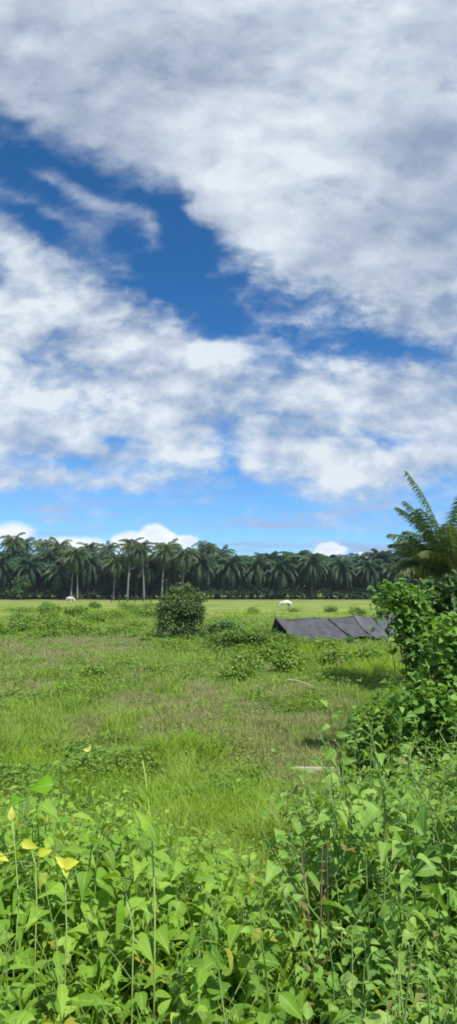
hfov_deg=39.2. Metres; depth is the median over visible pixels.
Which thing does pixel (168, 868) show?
broadleaf weed
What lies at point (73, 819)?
broadleaf weed
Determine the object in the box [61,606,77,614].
weed clump
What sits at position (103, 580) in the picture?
oil palm
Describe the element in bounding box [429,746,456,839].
broadleaf weed
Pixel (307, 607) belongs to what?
ground
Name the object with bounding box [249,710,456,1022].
broadleaf weed
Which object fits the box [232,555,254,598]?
oil palm
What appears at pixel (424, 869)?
broadleaf weed
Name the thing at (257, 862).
broadleaf weed
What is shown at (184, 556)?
coconut palm
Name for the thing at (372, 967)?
broadleaf weed
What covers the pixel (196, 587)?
wood
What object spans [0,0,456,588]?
sky
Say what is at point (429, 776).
broadleaf weed
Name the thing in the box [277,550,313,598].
oil palm
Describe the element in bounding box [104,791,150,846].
broadleaf weed
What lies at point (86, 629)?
weed clump
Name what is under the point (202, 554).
oil palm
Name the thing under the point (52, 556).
oil palm
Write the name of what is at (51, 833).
broadleaf weed
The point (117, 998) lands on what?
broadleaf weed
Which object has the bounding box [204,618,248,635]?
bush
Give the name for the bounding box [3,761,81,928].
broadleaf weed
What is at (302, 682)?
fallen branch
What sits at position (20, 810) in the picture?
broadleaf weed
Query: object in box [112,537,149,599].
coconut palm
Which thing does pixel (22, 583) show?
tree
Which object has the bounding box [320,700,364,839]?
tall sprig
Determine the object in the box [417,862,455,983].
broadleaf weed
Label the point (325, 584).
oil palm
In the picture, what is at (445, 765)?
broadleaf weed
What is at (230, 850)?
broadleaf weed
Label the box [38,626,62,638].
weed clump
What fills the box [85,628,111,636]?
weed clump
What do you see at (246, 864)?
broadleaf weed
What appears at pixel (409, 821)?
broadleaf weed
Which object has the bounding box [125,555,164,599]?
oil palm
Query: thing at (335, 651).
weed clump
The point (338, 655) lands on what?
weed clump
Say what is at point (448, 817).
broadleaf weed
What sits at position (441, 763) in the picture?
broadleaf weed
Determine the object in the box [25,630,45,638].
weed clump
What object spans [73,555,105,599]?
oil palm
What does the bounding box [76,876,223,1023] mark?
broadleaf weed
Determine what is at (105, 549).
coconut palm
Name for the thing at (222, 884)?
broadleaf weed
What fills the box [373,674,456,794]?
dense shrub
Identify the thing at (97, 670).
weed clump
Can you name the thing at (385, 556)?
oil palm
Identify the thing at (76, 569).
coconut palm
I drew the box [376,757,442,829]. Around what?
broadleaf weed
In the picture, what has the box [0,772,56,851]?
broadleaf weed
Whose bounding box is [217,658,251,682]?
weed clump
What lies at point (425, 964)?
broadleaf weed
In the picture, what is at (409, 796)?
broadleaf weed
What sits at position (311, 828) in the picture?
broadleaf weed
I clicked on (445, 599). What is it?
tall shrub
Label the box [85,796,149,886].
broadleaf weed
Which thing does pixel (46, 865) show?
broadleaf weed
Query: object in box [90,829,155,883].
broadleaf weed
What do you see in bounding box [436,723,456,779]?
broadleaf weed
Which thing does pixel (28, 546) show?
coconut palm
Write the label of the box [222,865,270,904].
broadleaf weed
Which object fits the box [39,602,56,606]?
weed clump
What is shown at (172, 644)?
weed clump
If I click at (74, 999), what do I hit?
broadleaf weed
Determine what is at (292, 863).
broadleaf weed
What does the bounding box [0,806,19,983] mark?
yellowing weed
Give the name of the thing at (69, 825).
broadleaf weed
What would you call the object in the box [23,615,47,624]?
weed clump
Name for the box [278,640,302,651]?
weed clump
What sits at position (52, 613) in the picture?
weed clump
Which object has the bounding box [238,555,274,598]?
oil palm
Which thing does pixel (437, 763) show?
broadleaf weed
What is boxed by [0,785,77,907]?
broadleaf weed
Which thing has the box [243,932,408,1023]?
broadleaf weed
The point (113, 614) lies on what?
weed clump
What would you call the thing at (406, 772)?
broadleaf weed
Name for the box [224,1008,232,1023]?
broadleaf weed
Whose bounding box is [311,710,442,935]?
broadleaf weed
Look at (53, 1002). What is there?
broadleaf weed
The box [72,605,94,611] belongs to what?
weed clump
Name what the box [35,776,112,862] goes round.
broadleaf weed
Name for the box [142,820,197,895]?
broadleaf weed
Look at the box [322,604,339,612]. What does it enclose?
weed clump
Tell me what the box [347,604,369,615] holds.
weed clump
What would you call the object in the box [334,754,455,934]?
broadleaf weed
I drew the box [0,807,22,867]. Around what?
broadleaf weed
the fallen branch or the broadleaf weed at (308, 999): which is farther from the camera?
the fallen branch
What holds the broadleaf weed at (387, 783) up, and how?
on the ground at (307, 607)
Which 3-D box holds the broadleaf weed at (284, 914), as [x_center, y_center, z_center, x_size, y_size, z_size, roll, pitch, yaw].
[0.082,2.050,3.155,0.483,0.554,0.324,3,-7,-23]
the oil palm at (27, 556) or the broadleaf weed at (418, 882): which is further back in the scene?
the oil palm at (27, 556)
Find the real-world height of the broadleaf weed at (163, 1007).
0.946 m
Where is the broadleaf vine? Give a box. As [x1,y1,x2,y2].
[1,774,59,998]
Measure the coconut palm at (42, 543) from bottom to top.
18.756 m
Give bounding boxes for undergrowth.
[0,580,424,599]
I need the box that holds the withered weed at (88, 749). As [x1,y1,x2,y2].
[83,746,90,757]
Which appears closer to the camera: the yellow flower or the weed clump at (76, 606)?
the yellow flower
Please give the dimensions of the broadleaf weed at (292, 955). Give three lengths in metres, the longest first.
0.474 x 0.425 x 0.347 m
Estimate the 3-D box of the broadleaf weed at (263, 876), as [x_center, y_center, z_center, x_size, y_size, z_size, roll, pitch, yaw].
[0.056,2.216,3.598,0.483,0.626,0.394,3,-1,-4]
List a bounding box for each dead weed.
[294,848,315,1002]
[305,845,322,1023]
[308,838,337,1023]
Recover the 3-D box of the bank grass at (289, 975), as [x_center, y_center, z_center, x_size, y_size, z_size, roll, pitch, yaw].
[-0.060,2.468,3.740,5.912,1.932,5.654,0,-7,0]
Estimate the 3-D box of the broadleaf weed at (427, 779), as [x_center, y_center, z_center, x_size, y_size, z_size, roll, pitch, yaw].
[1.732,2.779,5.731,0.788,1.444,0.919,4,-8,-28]
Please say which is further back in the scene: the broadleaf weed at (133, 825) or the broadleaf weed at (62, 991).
the broadleaf weed at (133, 825)
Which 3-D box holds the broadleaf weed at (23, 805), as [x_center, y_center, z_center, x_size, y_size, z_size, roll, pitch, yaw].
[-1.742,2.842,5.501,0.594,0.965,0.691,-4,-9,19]
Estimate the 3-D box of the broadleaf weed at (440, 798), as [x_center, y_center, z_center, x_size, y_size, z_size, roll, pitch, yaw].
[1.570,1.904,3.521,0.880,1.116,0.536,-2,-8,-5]
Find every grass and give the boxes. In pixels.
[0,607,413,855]
[0,806,455,1023]
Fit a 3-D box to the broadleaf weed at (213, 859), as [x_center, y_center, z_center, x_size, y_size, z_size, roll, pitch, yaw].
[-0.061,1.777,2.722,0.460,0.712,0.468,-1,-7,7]
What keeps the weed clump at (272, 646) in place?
on the ground at (307, 607)
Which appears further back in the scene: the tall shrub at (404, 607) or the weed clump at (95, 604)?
the weed clump at (95, 604)
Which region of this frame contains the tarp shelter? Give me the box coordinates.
[272,614,396,641]
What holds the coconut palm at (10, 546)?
on the ground at (307, 607)
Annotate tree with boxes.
[6,575,31,599]
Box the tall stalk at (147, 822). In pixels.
[134,761,172,1018]
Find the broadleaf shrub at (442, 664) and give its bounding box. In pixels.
[410,611,456,757]
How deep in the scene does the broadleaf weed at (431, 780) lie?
5.26 m
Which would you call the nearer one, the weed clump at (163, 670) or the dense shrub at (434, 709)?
the dense shrub at (434, 709)
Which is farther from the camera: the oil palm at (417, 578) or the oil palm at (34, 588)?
the oil palm at (34, 588)
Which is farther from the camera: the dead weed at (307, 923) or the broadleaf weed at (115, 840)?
the broadleaf weed at (115, 840)
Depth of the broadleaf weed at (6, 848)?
2.58 m
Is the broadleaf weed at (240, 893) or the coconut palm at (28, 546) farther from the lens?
the coconut palm at (28, 546)
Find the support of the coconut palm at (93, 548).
on the ground at (307, 607)
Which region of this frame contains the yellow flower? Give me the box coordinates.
[55,856,78,1023]
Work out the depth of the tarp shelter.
37.27 m
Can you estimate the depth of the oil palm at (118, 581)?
172.34 m
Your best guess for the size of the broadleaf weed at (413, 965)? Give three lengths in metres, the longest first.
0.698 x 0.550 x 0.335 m
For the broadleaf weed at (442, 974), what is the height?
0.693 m
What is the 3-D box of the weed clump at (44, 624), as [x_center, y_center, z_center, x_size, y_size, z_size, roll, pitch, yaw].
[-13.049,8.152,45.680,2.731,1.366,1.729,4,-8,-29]
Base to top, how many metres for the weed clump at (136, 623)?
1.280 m
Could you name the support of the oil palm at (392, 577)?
on the ground at (307, 607)
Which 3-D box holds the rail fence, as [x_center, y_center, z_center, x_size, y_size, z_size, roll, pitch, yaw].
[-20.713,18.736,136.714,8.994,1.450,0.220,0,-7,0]
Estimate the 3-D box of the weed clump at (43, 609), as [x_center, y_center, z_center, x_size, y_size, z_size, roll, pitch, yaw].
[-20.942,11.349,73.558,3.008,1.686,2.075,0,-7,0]
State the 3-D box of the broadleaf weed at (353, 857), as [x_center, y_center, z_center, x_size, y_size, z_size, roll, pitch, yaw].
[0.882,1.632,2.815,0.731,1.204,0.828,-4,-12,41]
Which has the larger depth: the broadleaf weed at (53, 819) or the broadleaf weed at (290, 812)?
the broadleaf weed at (290, 812)
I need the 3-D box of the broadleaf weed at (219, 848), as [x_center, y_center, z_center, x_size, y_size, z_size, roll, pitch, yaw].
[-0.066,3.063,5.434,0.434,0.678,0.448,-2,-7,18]
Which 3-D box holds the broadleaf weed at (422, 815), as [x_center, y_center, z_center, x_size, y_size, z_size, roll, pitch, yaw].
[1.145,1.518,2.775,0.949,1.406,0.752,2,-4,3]
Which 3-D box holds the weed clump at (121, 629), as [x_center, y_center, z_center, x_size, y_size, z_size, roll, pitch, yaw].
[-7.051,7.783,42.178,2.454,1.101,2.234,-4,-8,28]
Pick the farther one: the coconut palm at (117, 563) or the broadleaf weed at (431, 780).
the coconut palm at (117, 563)
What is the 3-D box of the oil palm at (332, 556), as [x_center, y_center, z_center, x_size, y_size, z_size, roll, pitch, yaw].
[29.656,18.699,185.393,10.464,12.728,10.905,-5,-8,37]
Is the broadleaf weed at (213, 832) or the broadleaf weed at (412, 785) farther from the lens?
the broadleaf weed at (213, 832)
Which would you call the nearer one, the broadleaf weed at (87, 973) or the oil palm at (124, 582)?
the broadleaf weed at (87, 973)
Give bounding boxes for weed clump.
[0,620,14,632]
[0,627,20,634]
[3,615,27,623]
[5,605,35,612]
[5,619,32,631]
[6,611,34,619]
[12,612,34,619]
[13,616,33,624]
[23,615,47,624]
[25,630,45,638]
[30,617,61,630]
[32,604,57,613]
[36,611,56,619]
[37,617,67,628]
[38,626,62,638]
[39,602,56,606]
[40,614,62,620]
[43,602,64,611]
[48,610,62,618]
[57,618,90,629]
[58,627,77,635]
[59,619,90,630]
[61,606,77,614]
[66,604,88,615]
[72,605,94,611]
[76,611,95,618]
[77,624,106,635]
[78,610,110,620]
[80,662,109,677]
[83,613,105,622]
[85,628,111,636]
[87,601,102,608]
[92,608,130,618]
[103,623,140,633]
[116,600,140,608]
[118,602,137,609]
[122,620,147,626]
[122,632,141,637]
[127,606,144,614]
[135,603,156,609]
[135,607,157,617]
[136,633,160,641]
[142,662,175,673]
[157,636,190,647]
[207,642,234,656]
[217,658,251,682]
[226,658,259,676]
[230,650,265,669]
[242,607,261,612]
[245,645,279,660]
[262,638,293,656]
[267,648,299,670]
[269,650,309,671]
[275,641,303,656]
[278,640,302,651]
[287,608,300,611]
[315,634,343,650]
[315,646,355,665]
[318,642,352,661]
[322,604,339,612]
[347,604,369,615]
[354,647,385,661]
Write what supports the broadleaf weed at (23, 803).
on the ground at (307, 607)
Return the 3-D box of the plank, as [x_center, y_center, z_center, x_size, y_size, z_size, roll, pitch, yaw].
[1.268,3.753,9.383,0.702,0.042,0.080,0,-7,0]
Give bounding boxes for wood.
[0,584,406,596]
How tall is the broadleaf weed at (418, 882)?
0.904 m
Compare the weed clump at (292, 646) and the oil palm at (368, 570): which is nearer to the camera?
the weed clump at (292, 646)
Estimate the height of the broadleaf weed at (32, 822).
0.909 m
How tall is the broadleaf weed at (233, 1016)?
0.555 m
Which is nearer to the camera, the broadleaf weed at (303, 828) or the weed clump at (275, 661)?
the broadleaf weed at (303, 828)
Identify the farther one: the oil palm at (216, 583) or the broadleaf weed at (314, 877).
the oil palm at (216, 583)
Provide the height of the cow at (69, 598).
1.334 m
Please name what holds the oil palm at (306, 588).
on the ground at (307, 607)
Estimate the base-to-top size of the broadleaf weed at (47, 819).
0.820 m
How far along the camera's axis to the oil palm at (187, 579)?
176.94 m
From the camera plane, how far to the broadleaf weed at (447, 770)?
4.63 m
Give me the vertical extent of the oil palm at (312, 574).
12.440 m
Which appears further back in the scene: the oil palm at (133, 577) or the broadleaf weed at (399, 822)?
the oil palm at (133, 577)
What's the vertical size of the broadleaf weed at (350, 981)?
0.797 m
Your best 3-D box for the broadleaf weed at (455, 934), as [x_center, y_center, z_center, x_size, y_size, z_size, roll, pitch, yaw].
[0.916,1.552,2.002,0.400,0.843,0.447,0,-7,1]
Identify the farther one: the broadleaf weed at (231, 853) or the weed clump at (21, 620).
the weed clump at (21, 620)
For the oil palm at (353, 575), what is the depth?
178.26 m
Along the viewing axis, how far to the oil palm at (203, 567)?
171.37 m
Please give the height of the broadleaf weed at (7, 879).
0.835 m
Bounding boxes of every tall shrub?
[367,574,444,708]
[405,569,456,643]
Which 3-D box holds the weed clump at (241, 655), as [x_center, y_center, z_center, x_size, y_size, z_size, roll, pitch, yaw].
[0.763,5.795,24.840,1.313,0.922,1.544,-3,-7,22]
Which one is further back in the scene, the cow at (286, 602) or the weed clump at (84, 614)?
the cow at (286, 602)
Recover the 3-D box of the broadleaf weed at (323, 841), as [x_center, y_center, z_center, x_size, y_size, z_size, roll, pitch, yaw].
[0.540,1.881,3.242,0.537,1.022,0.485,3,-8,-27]
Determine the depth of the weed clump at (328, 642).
30.96 m
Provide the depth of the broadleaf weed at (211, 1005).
2.05 m
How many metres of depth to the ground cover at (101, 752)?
13.20 m
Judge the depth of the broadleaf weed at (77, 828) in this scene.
3.86 m
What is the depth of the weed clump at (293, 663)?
24.18 m
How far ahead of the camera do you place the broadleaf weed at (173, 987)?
1.90 m
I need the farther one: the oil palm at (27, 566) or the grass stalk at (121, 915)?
the oil palm at (27, 566)
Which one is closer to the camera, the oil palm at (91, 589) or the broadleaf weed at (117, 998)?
the broadleaf weed at (117, 998)
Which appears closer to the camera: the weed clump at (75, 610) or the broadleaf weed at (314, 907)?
the broadleaf weed at (314, 907)
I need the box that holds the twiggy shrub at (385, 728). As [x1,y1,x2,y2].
[329,677,412,807]
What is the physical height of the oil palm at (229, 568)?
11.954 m
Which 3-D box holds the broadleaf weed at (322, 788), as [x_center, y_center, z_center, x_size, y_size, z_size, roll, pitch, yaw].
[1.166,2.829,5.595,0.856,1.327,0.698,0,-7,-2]
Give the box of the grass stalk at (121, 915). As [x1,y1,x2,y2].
[119,898,133,1022]
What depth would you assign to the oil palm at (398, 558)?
178.35 m
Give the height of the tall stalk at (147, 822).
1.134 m
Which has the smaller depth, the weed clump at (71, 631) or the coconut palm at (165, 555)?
the weed clump at (71, 631)
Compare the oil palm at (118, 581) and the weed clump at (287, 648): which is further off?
the oil palm at (118, 581)
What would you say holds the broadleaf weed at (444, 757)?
on the ground at (307, 607)
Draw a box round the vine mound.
[203,624,314,650]
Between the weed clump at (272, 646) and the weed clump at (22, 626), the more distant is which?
the weed clump at (22, 626)
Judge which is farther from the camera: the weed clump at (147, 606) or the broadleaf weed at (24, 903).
the weed clump at (147, 606)
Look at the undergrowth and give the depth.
171.00 m
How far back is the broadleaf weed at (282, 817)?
5.03 m
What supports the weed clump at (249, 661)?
on the ground at (307, 607)
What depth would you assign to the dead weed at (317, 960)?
2.34 m
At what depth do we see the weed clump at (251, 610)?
79.17 m
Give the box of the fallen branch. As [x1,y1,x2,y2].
[285,679,317,689]
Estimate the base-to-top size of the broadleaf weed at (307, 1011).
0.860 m
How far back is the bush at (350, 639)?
34.65 m
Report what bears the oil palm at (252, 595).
on the ground at (307, 607)
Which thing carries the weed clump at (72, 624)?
on the ground at (307, 607)
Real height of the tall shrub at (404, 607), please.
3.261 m
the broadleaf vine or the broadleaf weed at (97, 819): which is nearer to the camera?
the broadleaf vine
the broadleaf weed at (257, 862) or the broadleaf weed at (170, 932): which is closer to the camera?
the broadleaf weed at (170, 932)
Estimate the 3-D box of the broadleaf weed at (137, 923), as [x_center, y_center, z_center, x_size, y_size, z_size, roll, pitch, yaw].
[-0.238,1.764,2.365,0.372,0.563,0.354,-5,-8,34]
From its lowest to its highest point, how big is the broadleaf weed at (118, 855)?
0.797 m
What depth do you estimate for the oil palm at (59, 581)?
171.35 m
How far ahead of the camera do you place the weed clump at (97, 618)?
55.06 m
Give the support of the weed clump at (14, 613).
on the ground at (307, 607)
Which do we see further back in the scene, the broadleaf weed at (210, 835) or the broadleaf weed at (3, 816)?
the broadleaf weed at (3, 816)
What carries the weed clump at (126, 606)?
on the ground at (307, 607)
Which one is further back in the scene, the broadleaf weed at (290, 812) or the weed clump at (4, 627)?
the weed clump at (4, 627)
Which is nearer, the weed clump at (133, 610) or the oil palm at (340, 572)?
the weed clump at (133, 610)
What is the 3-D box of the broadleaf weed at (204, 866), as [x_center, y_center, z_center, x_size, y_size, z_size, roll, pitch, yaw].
[-0.252,1.730,2.760,0.674,0.865,0.448,2,-7,-13]
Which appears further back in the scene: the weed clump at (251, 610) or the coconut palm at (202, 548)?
the coconut palm at (202, 548)
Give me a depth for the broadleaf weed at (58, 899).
2.38 m
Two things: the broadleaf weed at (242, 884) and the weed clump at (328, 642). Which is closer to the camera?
the broadleaf weed at (242, 884)
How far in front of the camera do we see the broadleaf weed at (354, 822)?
3.96 m
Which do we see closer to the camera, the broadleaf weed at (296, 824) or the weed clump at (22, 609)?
the broadleaf weed at (296, 824)
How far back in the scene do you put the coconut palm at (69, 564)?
166.05 m
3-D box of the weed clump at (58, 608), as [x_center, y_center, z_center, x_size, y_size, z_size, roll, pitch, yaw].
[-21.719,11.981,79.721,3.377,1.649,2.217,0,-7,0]
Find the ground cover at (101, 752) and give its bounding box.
[0,613,412,904]
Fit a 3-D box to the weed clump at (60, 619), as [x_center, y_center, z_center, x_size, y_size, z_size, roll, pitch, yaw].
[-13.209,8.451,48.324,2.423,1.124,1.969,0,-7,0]
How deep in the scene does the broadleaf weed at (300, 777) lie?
3.90 m
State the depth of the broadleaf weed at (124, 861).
3.03 m
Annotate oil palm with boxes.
[0,550,30,598]
[0,557,21,599]
[7,554,39,598]
[9,556,48,599]
[29,546,65,598]
[30,555,58,598]
[31,580,41,597]
[40,559,74,599]
[54,550,93,598]
[57,563,85,595]
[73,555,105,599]
[79,584,93,597]
[90,552,105,598]
[90,553,106,597]
[95,554,136,597]
[95,566,112,598]
[107,554,125,597]
[113,558,142,597]
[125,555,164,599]
[142,554,158,597]
[150,551,174,592]
[152,557,187,595]
[175,556,196,587]
[189,554,222,591]
[190,548,217,588]
[205,554,231,598]
[212,555,247,598]
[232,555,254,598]
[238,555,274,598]
[239,555,265,598]
[253,552,276,597]
[257,551,290,598]
[261,555,300,599]
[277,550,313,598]
[292,553,330,599]
[294,553,315,596]
[300,580,321,597]
[316,554,347,598]
[316,560,334,598]
[322,557,357,598]
[337,554,366,597]
[343,552,369,592]
[352,558,388,598]
[358,548,397,594]
[376,557,411,589]
[387,554,412,582]
[407,556,432,585]
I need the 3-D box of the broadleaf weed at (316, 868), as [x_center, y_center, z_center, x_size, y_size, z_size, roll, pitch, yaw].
[0.604,1.725,3.126,0.602,1.192,0.625,-1,-7,5]
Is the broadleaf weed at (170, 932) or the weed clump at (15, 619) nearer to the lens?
the broadleaf weed at (170, 932)
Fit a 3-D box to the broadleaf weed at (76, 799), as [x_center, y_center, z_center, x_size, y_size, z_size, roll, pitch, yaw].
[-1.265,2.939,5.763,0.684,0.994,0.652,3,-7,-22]
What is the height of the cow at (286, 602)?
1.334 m
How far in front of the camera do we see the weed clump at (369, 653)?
25.96 m
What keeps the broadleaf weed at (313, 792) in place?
on the ground at (307, 607)
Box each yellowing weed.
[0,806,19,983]
[21,839,52,1009]
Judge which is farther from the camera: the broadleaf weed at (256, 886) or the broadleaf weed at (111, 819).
the broadleaf weed at (111, 819)
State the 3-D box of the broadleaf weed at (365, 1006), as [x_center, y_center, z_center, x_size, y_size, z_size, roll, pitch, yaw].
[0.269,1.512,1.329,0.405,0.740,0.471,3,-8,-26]
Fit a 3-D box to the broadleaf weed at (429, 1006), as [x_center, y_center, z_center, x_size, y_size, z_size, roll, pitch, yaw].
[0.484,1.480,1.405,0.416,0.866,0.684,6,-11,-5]
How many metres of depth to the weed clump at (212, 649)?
29.42 m
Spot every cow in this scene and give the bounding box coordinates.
[66,597,74,602]
[278,600,291,609]
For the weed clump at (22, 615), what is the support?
on the ground at (307, 607)
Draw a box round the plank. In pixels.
[293,766,336,770]
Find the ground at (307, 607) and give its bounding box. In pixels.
[0,592,438,1023]
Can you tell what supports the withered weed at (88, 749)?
on the ground at (307, 607)
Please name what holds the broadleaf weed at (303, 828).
on the ground at (307, 607)
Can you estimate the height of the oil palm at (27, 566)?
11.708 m
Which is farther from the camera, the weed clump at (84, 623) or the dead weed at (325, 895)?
the weed clump at (84, 623)
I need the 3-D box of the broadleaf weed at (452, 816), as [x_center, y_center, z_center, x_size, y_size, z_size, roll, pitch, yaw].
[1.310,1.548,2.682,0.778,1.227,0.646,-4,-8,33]
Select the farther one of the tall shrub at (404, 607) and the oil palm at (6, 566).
the oil palm at (6, 566)
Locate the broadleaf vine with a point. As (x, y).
(43, 784)
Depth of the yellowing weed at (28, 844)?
2.08 m
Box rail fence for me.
[110,596,151,601]
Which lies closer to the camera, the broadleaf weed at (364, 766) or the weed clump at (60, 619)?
the broadleaf weed at (364, 766)
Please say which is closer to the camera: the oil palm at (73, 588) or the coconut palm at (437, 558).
the coconut palm at (437, 558)
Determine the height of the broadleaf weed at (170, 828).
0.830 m
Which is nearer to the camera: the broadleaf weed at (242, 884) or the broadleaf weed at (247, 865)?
the broadleaf weed at (242, 884)
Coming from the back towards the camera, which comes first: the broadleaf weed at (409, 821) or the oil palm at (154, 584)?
the oil palm at (154, 584)
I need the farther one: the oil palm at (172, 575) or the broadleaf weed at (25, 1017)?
the oil palm at (172, 575)
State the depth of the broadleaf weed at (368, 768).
5.93 m
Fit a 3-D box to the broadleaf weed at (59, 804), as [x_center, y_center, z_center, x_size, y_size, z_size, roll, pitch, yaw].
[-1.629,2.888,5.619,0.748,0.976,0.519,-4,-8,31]
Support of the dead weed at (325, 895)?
on the ground at (307, 607)
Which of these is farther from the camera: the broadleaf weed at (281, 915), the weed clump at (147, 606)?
the weed clump at (147, 606)
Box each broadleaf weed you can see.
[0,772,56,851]
[0,779,113,972]
[0,783,62,825]
[0,785,51,850]
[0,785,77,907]
[0,788,75,979]
[0,789,58,874]
[0,794,96,947]
[0,798,36,843]
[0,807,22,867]
[0,818,34,985]
[0,820,96,1006]
[0,821,75,930]
[0,830,71,1009]
[0,839,111,1019]
[0,844,10,854]
[0,877,141,1023]
[0,913,52,1014]
[0,928,100,1023]
[0,936,121,1023]
[0,961,20,1023]
[0,1010,44,1023]
[1,773,64,824]
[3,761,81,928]
[6,793,48,882]
[7,784,52,875]
[10,797,127,867]
[13,786,36,819]
[13,915,128,1023]
[16,778,60,824]
[19,827,89,888]
[23,822,168,1022]
[30,898,169,1021]
[32,787,89,824]
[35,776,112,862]
[36,804,103,862]
[50,794,79,859]
[54,798,83,838]
[55,776,138,857]
[55,781,122,834]
[57,809,176,903]
[58,806,158,948]
[71,820,188,925]
[74,807,187,965]
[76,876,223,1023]
[82,796,149,854]
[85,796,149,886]
[88,789,166,856]
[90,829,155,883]
[97,825,147,875]
[97,879,283,1023]
[102,835,214,1018]
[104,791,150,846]
[105,805,237,962]
[113,900,211,1023]
[114,809,215,894]
[120,785,161,849]
[129,827,227,960]
[135,801,203,875]
[136,950,259,1023]
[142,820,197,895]
[145,894,256,1023]
[148,818,198,855]
[156,999,170,1023]
[159,829,241,882]
[165,844,263,1021]
[172,825,241,940]
[177,884,389,1023]
[180,828,229,926]
[180,838,284,1015]
[183,816,228,861]
[186,834,256,908]
[188,835,294,940]
[199,833,240,872]
[200,883,328,1023]
[208,852,275,928]
[215,848,324,1016]
[215,849,268,913]
[219,842,279,898]
[220,840,256,881]
[221,849,258,894]
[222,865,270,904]
[222,1003,263,1023]
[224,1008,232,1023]
[239,852,297,887]
[243,841,289,911]
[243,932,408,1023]
[247,866,294,952]
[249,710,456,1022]
[259,856,297,950]
[260,749,424,1007]
[261,877,314,964]
[265,742,400,957]
[268,903,334,992]
[270,762,338,890]
[273,761,365,852]
[273,840,451,1023]
[273,921,334,1023]
[276,775,366,966]
[279,715,423,932]
[280,826,305,867]
[281,725,426,843]
[284,769,334,892]
[286,752,407,869]
[289,738,434,858]
[289,804,328,932]
[290,739,407,999]
[290,929,433,1023]
[300,806,323,892]
[310,764,410,905]
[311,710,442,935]
[311,765,397,935]
[314,759,388,832]
[318,916,456,1023]
[326,734,449,876]
[330,747,375,789]
[334,740,456,964]
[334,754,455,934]
[335,948,445,1023]
[336,744,456,948]
[337,742,449,810]
[340,757,456,1022]
[346,887,434,1011]
[349,715,456,899]
[349,746,449,822]
[350,733,454,857]
[355,998,373,1023]
[360,771,449,878]
[364,809,454,939]
[365,752,430,823]
[369,755,437,824]
[375,738,441,789]
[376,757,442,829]
[379,881,456,1023]
[383,942,448,1023]
[385,750,456,856]
[387,739,447,790]
[387,861,456,1023]
[391,758,435,828]
[392,749,456,901]
[395,942,456,1023]
[399,743,456,842]
[401,719,456,785]
[407,798,456,965]
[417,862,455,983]
[420,903,456,999]
[425,741,455,788]
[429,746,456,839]
[429,778,451,833]
[430,787,456,880]
[433,770,456,819]
[434,750,451,795]
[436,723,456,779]
[436,742,456,857]
[443,790,456,872]
[445,884,456,937]
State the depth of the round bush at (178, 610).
38.22 m
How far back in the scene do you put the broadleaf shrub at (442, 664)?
8.18 m
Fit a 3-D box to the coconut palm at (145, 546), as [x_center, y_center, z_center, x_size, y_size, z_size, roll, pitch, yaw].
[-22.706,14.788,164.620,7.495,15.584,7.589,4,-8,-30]
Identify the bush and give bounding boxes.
[151,582,211,639]
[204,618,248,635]
[343,634,355,642]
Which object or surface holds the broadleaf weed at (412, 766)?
on the ground at (307, 607)
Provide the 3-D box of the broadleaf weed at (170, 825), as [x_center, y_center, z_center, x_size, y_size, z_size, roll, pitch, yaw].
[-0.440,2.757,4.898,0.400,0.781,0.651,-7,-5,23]
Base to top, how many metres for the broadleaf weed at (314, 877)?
1.145 m
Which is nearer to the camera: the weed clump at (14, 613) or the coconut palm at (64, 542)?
the weed clump at (14, 613)
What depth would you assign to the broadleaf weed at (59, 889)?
2.41 m
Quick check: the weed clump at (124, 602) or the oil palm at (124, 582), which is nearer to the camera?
the weed clump at (124, 602)
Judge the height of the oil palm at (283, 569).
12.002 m
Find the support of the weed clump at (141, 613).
on the ground at (307, 607)
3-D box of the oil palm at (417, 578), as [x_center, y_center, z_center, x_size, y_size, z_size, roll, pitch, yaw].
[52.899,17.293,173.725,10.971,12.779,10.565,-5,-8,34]
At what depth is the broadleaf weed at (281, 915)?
3.24 m
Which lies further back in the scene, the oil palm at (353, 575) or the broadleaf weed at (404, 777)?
the oil palm at (353, 575)
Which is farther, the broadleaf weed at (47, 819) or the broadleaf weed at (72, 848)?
the broadleaf weed at (47, 819)
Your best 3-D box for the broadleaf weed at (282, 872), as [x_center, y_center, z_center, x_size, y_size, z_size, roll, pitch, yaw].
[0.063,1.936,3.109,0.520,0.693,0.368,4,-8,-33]
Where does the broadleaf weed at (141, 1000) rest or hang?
on the ground at (307, 607)
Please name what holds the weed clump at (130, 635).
on the ground at (307, 607)
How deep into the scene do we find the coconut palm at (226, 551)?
189.67 m
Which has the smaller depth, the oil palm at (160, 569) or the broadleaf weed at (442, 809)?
the broadleaf weed at (442, 809)
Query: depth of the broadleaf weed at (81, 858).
3.44 m
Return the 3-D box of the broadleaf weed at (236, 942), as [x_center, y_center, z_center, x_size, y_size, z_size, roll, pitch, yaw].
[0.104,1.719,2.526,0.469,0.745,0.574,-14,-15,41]
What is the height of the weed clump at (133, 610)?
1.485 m
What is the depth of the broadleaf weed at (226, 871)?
4.44 m
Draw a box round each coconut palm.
[0,532,27,598]
[6,536,40,595]
[30,538,53,597]
[44,537,74,564]
[60,548,88,596]
[61,546,91,599]
[75,542,102,554]
[96,540,120,597]
[100,555,127,599]
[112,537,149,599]
[126,540,158,599]
[149,541,177,595]
[154,538,183,589]
[168,545,201,587]
[191,540,217,598]
[212,545,236,597]
[385,471,456,597]
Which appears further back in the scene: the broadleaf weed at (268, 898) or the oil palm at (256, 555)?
the oil palm at (256, 555)
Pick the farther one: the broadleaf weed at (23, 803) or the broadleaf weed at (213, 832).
the broadleaf weed at (23, 803)
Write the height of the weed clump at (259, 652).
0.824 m
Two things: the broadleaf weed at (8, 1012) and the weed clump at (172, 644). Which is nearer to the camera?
the broadleaf weed at (8, 1012)

